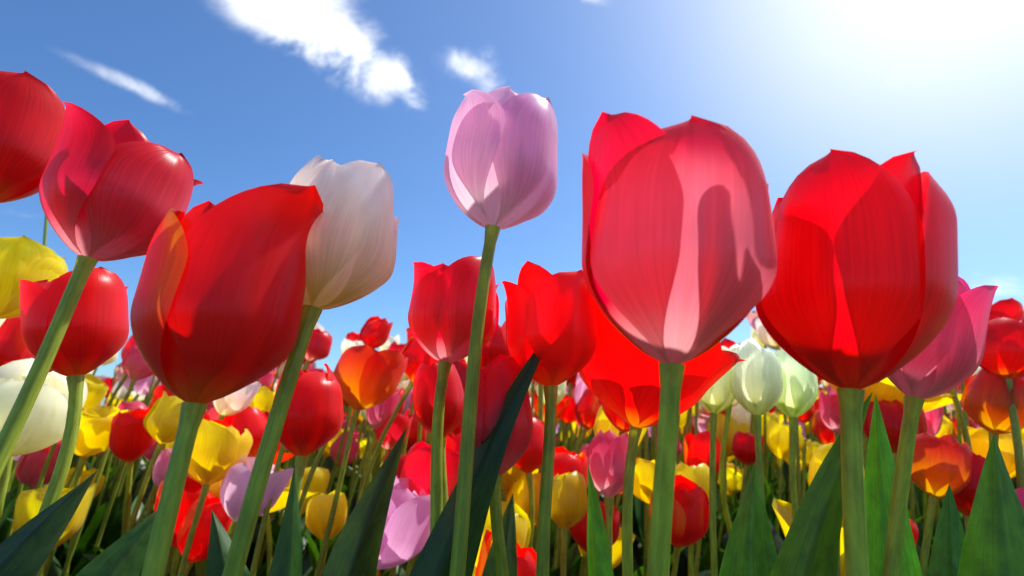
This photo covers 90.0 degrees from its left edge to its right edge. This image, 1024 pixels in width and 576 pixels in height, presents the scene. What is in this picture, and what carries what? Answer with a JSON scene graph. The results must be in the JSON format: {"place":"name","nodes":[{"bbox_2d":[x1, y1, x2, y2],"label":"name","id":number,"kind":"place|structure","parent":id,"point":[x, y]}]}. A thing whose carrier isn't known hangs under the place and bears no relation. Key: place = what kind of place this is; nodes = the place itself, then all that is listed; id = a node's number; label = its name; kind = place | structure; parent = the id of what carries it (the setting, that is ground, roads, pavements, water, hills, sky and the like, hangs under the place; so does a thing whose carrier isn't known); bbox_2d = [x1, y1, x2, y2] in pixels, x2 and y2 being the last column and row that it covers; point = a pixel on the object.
{"place":"outdoors","nodes":[
{"label":"outdoors","id":0,"kind":"place"},
{"bbox_2d":[0,0,1023,405],"label":"sky","id":1,"kind":"structure","parent":0,"point":[249,92]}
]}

